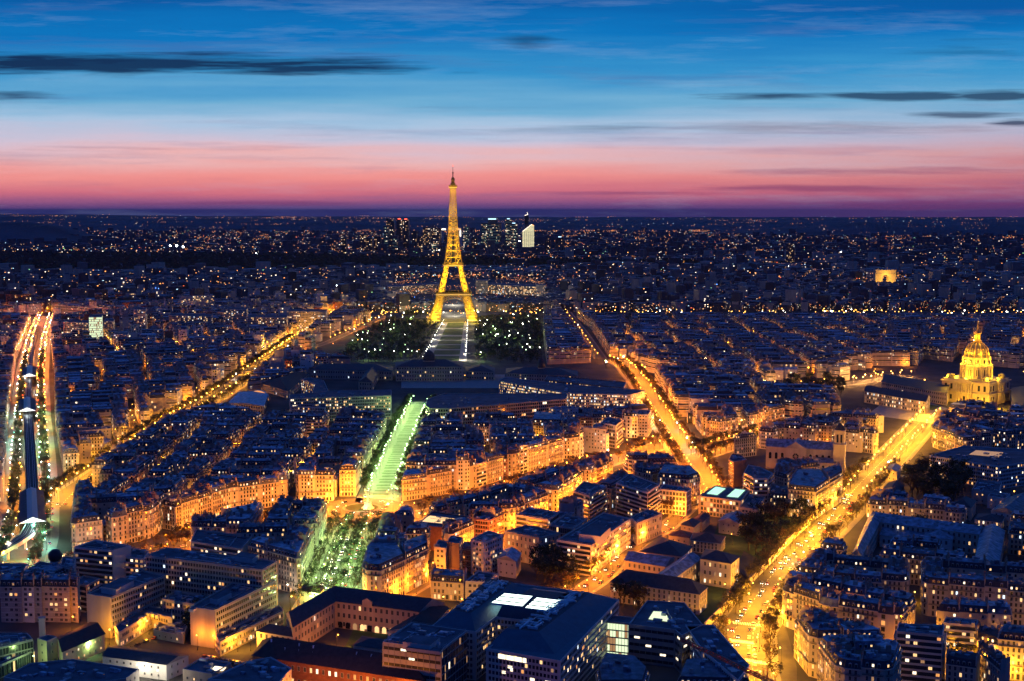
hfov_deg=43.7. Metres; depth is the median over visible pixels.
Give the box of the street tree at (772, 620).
[758,611,779,637]
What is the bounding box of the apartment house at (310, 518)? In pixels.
[292,507,319,557]
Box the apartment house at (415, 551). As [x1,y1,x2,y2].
[398,532,428,592]
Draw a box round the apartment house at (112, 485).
[100,480,117,492]
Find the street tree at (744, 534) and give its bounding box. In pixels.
[736,525,758,543]
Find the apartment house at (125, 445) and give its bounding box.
[110,441,130,451]
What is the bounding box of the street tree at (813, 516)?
[804,510,814,527]
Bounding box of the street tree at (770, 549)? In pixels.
[767,545,779,565]
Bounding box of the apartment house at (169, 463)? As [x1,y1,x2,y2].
[154,458,173,474]
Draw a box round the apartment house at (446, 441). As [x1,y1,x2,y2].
[431,436,465,443]
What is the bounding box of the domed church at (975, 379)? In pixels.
[940,322,1010,403]
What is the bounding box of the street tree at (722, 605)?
[716,600,731,612]
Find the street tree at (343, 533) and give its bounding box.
[333,530,348,545]
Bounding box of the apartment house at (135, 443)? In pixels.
[124,438,139,449]
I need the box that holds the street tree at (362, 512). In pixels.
[359,507,368,518]
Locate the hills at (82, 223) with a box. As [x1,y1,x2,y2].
[0,216,1023,231]
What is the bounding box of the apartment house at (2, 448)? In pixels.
[0,443,5,467]
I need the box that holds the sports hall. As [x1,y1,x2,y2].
[0,631,33,662]
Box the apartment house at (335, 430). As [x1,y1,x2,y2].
[329,424,362,435]
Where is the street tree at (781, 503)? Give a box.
[775,499,791,517]
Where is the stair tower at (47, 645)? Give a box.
[37,635,57,661]
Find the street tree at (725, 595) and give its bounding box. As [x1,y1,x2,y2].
[719,589,735,611]
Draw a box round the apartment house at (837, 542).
[820,536,847,553]
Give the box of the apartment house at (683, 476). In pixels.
[657,465,700,504]
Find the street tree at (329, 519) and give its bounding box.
[327,517,337,528]
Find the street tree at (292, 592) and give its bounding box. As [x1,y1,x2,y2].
[290,588,305,606]
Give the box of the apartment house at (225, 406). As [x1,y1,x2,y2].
[217,402,250,410]
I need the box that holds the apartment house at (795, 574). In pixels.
[784,570,817,584]
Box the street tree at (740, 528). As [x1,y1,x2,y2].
[736,522,759,550]
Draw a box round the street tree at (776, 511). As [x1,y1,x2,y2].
[766,506,787,522]
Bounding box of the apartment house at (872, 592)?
[865,581,887,598]
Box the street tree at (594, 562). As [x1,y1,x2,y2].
[583,556,598,570]
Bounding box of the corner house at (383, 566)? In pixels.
[361,536,405,594]
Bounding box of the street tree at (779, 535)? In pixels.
[773,532,786,540]
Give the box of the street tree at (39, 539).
[33,536,45,543]
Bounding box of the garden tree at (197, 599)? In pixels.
[189,593,207,602]
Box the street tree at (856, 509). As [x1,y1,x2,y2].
[847,505,860,514]
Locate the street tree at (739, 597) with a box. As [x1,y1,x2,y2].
[726,592,743,613]
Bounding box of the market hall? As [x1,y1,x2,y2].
[229,391,267,413]
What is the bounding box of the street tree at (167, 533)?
[162,529,173,544]
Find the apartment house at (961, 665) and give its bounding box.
[945,646,980,680]
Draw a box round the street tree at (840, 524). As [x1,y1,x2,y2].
[836,521,844,535]
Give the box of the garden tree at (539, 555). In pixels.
[538,550,558,577]
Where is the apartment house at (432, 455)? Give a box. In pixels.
[427,453,447,457]
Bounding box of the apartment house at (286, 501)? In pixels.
[272,495,292,524]
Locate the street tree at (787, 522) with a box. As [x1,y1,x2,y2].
[778,518,793,537]
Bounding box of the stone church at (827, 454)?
[765,423,846,470]
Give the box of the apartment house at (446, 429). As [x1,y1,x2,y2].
[435,422,461,434]
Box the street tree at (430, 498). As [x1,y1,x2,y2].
[421,493,434,510]
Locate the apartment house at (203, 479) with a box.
[193,475,213,483]
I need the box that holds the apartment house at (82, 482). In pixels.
[74,479,90,491]
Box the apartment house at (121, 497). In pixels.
[116,489,137,502]
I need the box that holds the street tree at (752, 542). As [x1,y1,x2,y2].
[748,535,761,554]
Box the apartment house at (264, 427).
[253,422,269,433]
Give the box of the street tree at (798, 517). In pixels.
[790,513,804,527]
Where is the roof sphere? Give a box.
[48,549,61,562]
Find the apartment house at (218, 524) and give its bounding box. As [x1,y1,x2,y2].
[212,514,226,532]
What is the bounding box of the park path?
[428,322,468,360]
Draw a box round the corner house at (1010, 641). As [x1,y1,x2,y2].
[996,621,1023,680]
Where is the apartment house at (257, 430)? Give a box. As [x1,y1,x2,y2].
[246,427,260,434]
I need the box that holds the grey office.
[628,600,702,672]
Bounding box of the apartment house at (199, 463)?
[184,459,205,476]
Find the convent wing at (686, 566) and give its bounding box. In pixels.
[658,552,699,580]
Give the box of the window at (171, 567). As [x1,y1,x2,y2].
[147,558,275,593]
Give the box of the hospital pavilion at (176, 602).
[162,590,207,627]
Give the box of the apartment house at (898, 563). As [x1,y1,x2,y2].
[888,558,909,574]
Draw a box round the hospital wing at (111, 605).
[86,569,164,638]
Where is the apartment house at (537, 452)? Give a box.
[518,437,547,471]
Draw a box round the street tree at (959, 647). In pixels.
[946,641,964,651]
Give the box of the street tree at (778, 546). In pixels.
[770,542,786,560]
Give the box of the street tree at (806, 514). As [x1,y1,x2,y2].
[800,512,812,530]
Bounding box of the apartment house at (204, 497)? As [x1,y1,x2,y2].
[189,485,212,515]
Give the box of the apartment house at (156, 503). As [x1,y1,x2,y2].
[140,494,159,533]
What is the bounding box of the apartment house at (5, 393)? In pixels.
[0,391,9,410]
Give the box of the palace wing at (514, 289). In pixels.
[488,283,545,295]
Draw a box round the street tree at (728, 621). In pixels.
[715,613,730,634]
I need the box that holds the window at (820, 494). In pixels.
[816,486,827,516]
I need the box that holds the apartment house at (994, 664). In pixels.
[976,636,1009,680]
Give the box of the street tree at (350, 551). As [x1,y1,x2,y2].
[343,547,356,562]
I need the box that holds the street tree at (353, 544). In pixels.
[348,538,358,551]
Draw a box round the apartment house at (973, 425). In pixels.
[969,421,992,446]
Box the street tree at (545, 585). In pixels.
[538,582,552,587]
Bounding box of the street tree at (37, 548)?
[27,543,43,563]
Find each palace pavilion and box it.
[476,279,487,293]
[536,283,544,295]
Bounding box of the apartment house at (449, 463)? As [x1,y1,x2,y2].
[425,455,455,488]
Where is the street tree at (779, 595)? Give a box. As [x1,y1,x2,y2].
[773,591,782,611]
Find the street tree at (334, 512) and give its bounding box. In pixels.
[329,510,341,517]
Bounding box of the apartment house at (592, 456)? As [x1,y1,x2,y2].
[575,454,599,460]
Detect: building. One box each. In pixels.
[0,562,28,573]
[0,650,34,677]
[4,659,138,680]
[24,560,51,573]
[36,562,64,573]
[73,539,130,586]
[79,575,101,612]
[102,645,188,680]
[124,547,148,576]
[153,617,188,643]
[183,657,231,680]
[190,528,251,555]
[208,657,291,680]
[289,390,391,420]
[290,404,325,412]
[301,378,327,393]
[426,393,567,424]
[434,540,446,568]
[447,535,462,569]
[463,541,470,570]
[471,530,502,573]
[499,377,644,408]
[504,525,559,563]
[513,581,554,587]
[515,507,559,529]
[544,375,625,388]
[550,514,587,536]
[557,512,630,575]
[573,481,607,520]
[601,417,622,447]
[630,509,661,544]
[660,484,691,515]
[698,485,749,517]
[728,454,746,487]
[739,493,764,522]
[742,465,774,502]
[894,622,946,680]
[929,445,1023,488]
[942,616,980,652]
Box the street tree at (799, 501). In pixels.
[789,493,809,514]
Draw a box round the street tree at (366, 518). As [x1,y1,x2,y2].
[356,514,368,521]
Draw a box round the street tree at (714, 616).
[709,612,726,627]
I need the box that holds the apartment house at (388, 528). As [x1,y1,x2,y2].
[376,521,400,534]
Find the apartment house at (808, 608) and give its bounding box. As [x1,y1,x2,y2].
[801,605,836,614]
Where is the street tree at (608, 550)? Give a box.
[605,544,611,554]
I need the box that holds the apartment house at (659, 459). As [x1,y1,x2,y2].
[648,454,676,464]
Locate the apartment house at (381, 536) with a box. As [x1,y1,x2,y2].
[373,530,396,539]
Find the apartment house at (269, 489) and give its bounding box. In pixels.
[254,472,278,507]
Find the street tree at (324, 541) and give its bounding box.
[319,538,330,553]
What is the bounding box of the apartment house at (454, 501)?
[437,492,462,514]
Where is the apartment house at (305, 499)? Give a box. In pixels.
[302,494,327,537]
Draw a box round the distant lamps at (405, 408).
[7,308,1023,597]
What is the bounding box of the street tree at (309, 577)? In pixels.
[304,571,315,581]
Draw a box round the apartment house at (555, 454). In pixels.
[534,433,563,465]
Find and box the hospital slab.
[145,546,277,604]
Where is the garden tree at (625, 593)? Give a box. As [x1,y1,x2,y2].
[624,578,642,607]
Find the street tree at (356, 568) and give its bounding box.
[352,563,361,579]
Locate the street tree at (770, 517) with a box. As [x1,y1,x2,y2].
[765,512,774,520]
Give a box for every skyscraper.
[341,238,346,253]
[360,234,366,249]
[366,238,372,250]
[374,236,381,250]
[383,226,389,247]
[386,217,395,246]
[392,236,398,248]
[396,218,402,240]
[403,219,409,247]
[412,231,416,247]
[417,236,422,251]
[423,227,430,245]
[431,228,441,245]
[432,239,439,252]
[463,226,469,248]
[471,237,477,248]
[481,218,500,247]
[487,240,494,254]
[505,218,511,245]
[510,223,517,249]
[522,213,533,246]
[545,240,550,251]
[556,236,563,249]
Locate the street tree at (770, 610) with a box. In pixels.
[765,606,780,618]
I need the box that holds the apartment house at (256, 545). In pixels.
[247,534,280,558]
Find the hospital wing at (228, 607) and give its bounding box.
[188,580,276,647]
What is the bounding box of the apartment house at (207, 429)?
[192,424,211,436]
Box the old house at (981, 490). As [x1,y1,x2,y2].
[971,480,1001,504]
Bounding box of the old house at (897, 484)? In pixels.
[883,480,904,490]
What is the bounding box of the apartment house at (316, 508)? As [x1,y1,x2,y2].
[300,506,322,547]
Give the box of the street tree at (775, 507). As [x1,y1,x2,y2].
[767,502,783,522]
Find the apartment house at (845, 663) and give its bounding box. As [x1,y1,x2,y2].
[829,643,862,680]
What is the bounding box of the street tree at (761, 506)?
[753,502,770,513]
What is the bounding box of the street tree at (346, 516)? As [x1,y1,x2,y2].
[343,512,354,528]
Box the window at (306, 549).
[301,549,306,580]
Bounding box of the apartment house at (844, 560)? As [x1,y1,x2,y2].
[833,550,871,570]
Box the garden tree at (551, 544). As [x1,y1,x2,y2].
[542,540,556,551]
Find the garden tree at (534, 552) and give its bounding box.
[528,541,547,570]
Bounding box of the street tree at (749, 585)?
[741,580,751,587]
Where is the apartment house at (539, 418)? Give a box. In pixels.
[532,411,563,435]
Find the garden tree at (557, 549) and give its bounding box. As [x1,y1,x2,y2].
[543,542,563,559]
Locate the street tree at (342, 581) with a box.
[331,576,346,586]
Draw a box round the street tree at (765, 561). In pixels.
[759,557,769,574]
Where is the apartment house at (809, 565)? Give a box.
[797,558,823,573]
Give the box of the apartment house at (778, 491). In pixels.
[768,484,787,514]
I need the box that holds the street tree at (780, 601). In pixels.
[769,597,782,615]
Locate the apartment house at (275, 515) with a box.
[267,509,290,524]
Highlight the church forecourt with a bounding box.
[871,403,948,422]
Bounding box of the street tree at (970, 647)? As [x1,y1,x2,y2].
[964,645,977,652]
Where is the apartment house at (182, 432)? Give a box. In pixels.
[173,425,187,442]
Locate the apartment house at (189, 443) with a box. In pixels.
[174,437,196,449]
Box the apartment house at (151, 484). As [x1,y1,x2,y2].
[137,482,155,490]
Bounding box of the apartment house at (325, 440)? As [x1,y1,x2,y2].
[322,437,334,455]
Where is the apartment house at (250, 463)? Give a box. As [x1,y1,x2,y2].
[241,455,270,468]
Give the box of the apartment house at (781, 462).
[774,457,790,471]
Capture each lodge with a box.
[257,624,292,646]
[352,636,385,652]
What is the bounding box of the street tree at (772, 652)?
[761,641,778,662]
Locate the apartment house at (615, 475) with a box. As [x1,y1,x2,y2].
[606,469,621,479]
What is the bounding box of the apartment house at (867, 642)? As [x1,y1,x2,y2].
[853,631,883,653]
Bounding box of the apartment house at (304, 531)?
[286,522,312,579]
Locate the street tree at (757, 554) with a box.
[756,550,769,562]
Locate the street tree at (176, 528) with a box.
[171,522,188,541]
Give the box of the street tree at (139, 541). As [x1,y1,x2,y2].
[136,534,146,546]
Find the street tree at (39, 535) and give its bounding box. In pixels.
[36,533,45,542]
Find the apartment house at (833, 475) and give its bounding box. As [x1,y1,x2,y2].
[821,461,842,509]
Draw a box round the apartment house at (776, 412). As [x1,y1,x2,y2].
[755,401,784,421]
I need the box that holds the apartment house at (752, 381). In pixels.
[750,377,762,387]
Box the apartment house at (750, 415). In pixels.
[742,404,758,432]
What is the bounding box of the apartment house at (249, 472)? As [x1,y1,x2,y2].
[229,467,260,476]
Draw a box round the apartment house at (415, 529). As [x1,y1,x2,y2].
[405,521,430,560]
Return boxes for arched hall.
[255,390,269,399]
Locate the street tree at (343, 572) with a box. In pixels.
[331,567,348,585]
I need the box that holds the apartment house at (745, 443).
[734,430,756,456]
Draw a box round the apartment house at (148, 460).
[134,454,152,477]
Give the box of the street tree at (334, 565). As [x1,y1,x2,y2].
[324,560,336,575]
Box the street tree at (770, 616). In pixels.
[762,611,777,629]
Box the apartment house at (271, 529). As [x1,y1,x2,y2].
[263,517,289,541]
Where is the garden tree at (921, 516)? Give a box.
[911,511,930,518]
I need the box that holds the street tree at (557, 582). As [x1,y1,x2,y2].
[545,575,564,588]
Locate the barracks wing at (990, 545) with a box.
[975,523,1004,561]
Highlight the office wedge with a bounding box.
[685,625,749,680]
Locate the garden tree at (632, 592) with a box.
[626,586,643,608]
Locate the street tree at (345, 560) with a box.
[339,557,352,575]
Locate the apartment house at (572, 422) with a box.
[567,419,579,429]
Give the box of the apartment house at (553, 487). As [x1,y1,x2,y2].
[537,476,564,511]
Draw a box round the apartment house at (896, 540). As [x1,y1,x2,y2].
[889,534,913,547]
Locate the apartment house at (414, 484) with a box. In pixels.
[401,467,426,500]
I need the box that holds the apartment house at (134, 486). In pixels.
[124,481,150,492]
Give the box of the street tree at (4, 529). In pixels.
[0,523,13,535]
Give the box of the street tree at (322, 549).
[314,545,325,563]
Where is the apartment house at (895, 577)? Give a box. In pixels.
[881,562,909,591]
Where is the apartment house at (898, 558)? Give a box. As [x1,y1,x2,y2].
[887,552,909,570]
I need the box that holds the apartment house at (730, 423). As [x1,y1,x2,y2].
[704,414,735,439]
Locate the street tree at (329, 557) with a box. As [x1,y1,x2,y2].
[325,553,337,568]
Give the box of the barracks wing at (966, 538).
[871,511,982,553]
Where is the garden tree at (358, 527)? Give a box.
[350,522,367,531]
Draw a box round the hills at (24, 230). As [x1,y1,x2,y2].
[0,222,161,241]
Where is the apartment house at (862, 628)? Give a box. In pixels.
[838,617,883,636]
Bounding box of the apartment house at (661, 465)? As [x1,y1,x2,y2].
[651,459,673,468]
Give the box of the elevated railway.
[0,323,38,559]
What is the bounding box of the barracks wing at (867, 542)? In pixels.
[852,511,879,555]
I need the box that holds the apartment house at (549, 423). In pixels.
[544,419,559,435]
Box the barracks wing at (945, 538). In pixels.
[924,530,953,550]
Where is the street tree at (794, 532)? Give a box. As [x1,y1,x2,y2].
[787,528,799,543]
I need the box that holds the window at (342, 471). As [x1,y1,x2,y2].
[342,471,352,495]
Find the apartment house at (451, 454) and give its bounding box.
[448,451,472,457]
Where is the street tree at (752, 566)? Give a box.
[747,561,758,574]
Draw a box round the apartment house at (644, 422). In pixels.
[637,410,650,435]
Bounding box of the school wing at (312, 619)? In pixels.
[286,586,335,641]
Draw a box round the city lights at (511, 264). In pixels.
[4,215,1019,312]
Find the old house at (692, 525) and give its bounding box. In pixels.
[681,518,700,532]
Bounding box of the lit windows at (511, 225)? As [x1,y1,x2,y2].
[510,225,516,248]
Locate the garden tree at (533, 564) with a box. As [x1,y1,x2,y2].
[529,555,544,579]
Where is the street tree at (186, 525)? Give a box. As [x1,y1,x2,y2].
[183,522,190,532]
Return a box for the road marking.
[731,621,765,664]
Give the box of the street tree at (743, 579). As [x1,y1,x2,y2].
[734,573,750,595]
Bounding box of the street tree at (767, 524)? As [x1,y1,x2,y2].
[762,520,780,544]
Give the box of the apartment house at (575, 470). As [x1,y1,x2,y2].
[559,465,580,490]
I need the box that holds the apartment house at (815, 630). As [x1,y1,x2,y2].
[801,614,841,678]
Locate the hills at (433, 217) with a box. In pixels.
[0,214,1023,219]
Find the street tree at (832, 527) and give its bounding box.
[825,520,838,534]
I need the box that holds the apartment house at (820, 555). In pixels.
[803,549,826,564]
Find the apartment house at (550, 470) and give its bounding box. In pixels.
[534,464,559,480]
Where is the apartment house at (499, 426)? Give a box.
[489,423,503,448]
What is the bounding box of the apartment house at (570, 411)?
[550,406,577,418]
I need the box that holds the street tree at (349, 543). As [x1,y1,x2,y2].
[343,538,358,557]
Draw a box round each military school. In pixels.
[262,367,309,398]
[309,363,392,379]
[358,367,378,389]
[395,350,462,380]
[465,365,494,379]
[506,352,577,380]
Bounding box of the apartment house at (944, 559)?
[920,553,948,588]
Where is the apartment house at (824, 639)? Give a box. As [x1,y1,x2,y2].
[816,628,854,680]
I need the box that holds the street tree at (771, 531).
[758,526,778,544]
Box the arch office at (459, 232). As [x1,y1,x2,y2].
[442,228,461,245]
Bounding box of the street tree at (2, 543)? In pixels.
[0,539,6,548]
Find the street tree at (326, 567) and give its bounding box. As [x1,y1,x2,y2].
[318,562,335,581]
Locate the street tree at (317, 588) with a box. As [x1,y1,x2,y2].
[305,584,322,597]
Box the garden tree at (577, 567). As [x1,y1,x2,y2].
[569,560,582,575]
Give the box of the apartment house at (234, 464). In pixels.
[218,461,236,468]
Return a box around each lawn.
[372,403,425,497]
[434,323,463,360]
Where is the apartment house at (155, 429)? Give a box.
[140,425,158,437]
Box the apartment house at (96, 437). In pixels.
[78,429,103,457]
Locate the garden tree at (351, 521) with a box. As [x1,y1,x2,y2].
[347,519,362,529]
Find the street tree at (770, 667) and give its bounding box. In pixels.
[764,658,785,680]
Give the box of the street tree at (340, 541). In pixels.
[332,538,343,550]
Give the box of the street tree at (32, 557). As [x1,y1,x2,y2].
[27,549,42,564]
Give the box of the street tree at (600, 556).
[597,554,603,563]
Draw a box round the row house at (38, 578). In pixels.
[34,568,42,621]
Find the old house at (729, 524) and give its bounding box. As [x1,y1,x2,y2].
[718,511,746,535]
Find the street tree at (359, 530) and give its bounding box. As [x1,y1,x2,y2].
[351,526,362,542]
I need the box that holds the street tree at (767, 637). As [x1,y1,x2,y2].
[761,628,776,646]
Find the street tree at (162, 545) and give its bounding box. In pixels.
[154,540,166,549]
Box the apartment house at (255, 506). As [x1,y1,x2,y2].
[221,500,263,522]
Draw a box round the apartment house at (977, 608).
[959,595,987,625]
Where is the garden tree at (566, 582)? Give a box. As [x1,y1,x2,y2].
[563,575,577,589]
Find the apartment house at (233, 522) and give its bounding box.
[226,509,255,533]
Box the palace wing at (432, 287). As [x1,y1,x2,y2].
[387,282,438,294]
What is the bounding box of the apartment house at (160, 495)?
[137,488,165,529]
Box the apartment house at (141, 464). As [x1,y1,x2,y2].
[121,457,146,481]
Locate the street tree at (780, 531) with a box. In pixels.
[773,525,786,541]
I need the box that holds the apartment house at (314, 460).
[304,456,318,467]
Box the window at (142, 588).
[112,578,163,613]
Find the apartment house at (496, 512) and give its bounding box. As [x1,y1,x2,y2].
[474,506,503,535]
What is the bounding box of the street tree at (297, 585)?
[295,581,309,591]
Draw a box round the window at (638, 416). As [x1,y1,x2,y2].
[638,416,646,434]
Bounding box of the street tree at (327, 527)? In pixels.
[326,523,337,537]
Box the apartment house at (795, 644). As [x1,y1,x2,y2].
[793,608,812,661]
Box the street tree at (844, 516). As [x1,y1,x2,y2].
[841,513,852,527]
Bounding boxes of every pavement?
[0,316,59,562]
[45,335,297,505]
[145,518,331,548]
[292,522,377,608]
[304,316,388,348]
[355,402,409,501]
[411,537,503,595]
[414,443,669,520]
[570,312,606,358]
[570,505,698,592]
[604,360,725,485]
[687,435,758,457]
[713,413,931,680]
[827,375,911,386]
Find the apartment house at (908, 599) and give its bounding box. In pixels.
[884,584,916,623]
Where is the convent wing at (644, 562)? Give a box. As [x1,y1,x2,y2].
[624,551,674,573]
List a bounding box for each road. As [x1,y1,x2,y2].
[0,316,52,567]
[46,336,297,506]
[147,518,328,553]
[303,316,387,349]
[313,522,374,590]
[326,498,404,517]
[363,402,425,500]
[406,539,503,595]
[414,444,663,519]
[566,312,605,358]
[575,503,698,591]
[607,360,720,493]
[689,436,758,456]
[711,622,796,680]
[722,421,933,680]
[836,375,914,385]
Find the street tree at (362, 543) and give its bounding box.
[359,539,370,548]
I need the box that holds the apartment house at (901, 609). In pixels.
[888,596,908,639]
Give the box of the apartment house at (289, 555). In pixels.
[265,534,307,594]
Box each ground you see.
[0,232,1023,680]
[345,508,810,647]
[401,374,504,387]
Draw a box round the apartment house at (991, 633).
[976,621,1000,649]
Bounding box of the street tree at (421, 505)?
[415,500,427,516]
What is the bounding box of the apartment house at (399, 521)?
[386,511,402,532]
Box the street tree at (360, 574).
[351,570,362,587]
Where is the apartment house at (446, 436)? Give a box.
[433,435,460,438]
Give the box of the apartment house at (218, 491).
[197,479,226,515]
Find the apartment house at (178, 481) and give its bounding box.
[159,477,182,494]
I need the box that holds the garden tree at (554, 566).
[539,556,560,577]
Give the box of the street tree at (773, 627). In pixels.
[760,617,782,641]
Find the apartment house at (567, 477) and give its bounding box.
[552,469,573,496]
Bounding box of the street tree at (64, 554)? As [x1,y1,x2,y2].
[62,551,72,556]
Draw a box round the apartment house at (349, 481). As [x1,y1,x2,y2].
[339,455,359,495]
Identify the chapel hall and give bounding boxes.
[990,493,1023,529]
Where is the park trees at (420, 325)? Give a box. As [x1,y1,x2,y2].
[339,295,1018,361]
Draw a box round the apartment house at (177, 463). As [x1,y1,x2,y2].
[163,454,182,474]
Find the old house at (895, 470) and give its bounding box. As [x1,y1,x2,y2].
[886,463,900,480]
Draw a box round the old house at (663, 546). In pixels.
[638,536,692,561]
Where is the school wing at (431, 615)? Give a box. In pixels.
[388,605,448,637]
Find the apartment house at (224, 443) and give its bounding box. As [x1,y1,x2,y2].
[208,437,229,459]
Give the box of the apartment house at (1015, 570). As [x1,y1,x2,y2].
[1006,555,1023,579]
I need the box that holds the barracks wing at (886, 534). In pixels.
[879,527,924,546]
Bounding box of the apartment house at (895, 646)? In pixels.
[877,639,902,680]
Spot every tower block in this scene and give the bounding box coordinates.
[60,555,76,573]
[63,320,88,332]
[89,315,102,338]
[104,318,114,338]
[113,332,128,350]
[133,306,147,328]
[146,335,155,342]
[168,313,212,322]
[223,307,247,321]
[247,315,287,326]
[287,309,327,330]
[615,473,661,517]
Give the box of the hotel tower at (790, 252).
[786,243,794,262]
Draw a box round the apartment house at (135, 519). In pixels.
[115,497,143,542]
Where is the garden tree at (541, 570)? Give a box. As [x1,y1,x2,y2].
[537,560,548,581]
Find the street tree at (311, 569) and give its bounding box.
[307,565,318,580]
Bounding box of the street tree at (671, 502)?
[660,498,674,516]
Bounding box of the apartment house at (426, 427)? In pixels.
[416,425,431,432]
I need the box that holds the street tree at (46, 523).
[34,520,49,530]
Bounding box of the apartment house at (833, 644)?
[824,637,854,680]
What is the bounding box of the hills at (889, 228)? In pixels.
[701,222,1023,235]
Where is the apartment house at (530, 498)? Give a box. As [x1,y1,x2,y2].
[512,488,537,508]
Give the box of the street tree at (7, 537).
[0,534,10,543]
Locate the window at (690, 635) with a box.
[690,635,748,680]
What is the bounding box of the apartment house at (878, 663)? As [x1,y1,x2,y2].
[861,644,896,680]
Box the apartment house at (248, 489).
[237,474,259,505]
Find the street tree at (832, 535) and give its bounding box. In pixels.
[821,528,835,537]
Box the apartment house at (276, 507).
[272,504,287,514]
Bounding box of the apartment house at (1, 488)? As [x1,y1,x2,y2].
[0,471,3,501]
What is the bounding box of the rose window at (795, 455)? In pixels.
[792,453,798,459]
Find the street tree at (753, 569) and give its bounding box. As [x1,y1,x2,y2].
[744,563,763,584]
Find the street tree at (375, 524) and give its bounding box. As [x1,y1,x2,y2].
[366,519,378,537]
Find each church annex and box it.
[864,385,930,413]
[881,374,948,405]
[1011,386,1023,408]
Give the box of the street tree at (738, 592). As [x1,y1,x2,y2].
[729,584,747,606]
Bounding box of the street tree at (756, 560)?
[752,555,763,567]
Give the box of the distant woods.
[0,250,699,269]
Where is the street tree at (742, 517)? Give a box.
[735,508,755,525]
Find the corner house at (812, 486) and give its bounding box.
[788,468,829,519]
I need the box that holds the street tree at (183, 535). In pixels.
[178,529,190,549]
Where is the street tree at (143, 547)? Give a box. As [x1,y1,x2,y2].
[140,543,152,550]
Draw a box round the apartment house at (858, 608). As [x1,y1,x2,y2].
[838,588,883,627]
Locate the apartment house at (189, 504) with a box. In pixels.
[167,488,197,527]
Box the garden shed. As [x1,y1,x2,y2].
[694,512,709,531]
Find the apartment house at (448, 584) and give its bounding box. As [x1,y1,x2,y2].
[430,564,466,600]
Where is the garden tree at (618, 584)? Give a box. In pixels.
[610,577,631,604]
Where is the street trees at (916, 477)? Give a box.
[3,333,975,524]
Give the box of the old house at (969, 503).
[954,496,975,520]
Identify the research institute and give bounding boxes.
[433,578,618,680]
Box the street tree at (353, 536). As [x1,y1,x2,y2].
[349,531,360,540]
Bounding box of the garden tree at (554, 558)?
[543,554,559,575]
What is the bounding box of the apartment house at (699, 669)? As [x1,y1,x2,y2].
[677,658,749,680]
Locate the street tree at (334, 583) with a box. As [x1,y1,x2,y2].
[327,581,338,588]
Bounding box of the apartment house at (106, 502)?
[96,489,116,519]
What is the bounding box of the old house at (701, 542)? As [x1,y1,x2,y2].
[690,532,725,552]
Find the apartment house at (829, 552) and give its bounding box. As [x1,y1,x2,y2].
[808,545,835,566]
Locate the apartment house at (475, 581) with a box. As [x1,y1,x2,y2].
[465,569,498,598]
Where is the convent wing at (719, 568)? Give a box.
[699,549,739,588]
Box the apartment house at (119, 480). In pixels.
[101,474,125,492]
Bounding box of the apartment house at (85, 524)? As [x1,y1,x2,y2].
[70,506,102,552]
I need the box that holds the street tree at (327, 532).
[324,529,332,539]
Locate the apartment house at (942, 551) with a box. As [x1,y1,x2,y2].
[935,547,966,557]
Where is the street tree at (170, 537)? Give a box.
[166,533,180,546]
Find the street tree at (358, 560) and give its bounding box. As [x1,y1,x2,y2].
[356,557,363,569]
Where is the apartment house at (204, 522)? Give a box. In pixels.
[190,513,214,549]
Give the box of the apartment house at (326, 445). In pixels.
[317,441,333,455]
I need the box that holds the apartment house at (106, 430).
[77,426,111,444]
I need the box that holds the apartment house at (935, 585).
[920,564,949,616]
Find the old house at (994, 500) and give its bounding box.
[987,491,1009,508]
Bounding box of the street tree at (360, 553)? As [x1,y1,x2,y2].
[355,548,365,559]
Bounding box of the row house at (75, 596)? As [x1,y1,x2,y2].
[67,567,80,622]
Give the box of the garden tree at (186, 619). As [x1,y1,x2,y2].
[180,607,189,628]
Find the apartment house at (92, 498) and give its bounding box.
[72,492,96,512]
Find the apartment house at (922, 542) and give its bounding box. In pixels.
[913,534,941,550]
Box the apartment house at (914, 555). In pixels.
[900,543,936,585]
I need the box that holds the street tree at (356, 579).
[346,576,361,587]
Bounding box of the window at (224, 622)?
[217,584,275,627]
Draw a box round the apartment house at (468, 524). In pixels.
[442,517,474,542]
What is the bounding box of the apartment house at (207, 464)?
[195,456,211,475]
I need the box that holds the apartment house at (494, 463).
[472,451,503,483]
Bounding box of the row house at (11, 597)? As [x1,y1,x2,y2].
[0,570,22,622]
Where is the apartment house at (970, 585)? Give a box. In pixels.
[948,569,984,600]
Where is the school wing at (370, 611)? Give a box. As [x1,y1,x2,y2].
[334,586,443,633]
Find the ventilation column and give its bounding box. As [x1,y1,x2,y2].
[38,616,45,636]
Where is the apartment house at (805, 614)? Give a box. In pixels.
[797,608,825,666]
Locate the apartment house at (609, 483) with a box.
[599,471,625,508]
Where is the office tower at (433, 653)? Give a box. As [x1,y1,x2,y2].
[382,621,467,680]
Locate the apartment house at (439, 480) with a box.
[427,464,450,495]
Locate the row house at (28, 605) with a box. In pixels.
[21,569,34,622]
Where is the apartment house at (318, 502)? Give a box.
[306,497,325,544]
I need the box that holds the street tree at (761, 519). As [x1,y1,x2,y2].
[751,513,766,536]
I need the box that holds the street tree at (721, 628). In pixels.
[714,624,724,633]
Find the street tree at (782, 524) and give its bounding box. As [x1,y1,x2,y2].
[774,521,787,531]
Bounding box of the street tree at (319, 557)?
[313,553,322,563]
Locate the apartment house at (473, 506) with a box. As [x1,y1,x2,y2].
[468,498,498,522]
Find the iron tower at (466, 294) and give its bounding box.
[426,172,479,322]
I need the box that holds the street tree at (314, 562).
[309,560,319,575]
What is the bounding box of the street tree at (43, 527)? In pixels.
[33,525,48,534]
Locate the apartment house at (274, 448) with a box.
[251,442,285,451]
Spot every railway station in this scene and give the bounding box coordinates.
[18,396,35,411]
[19,487,45,532]
[22,365,36,383]

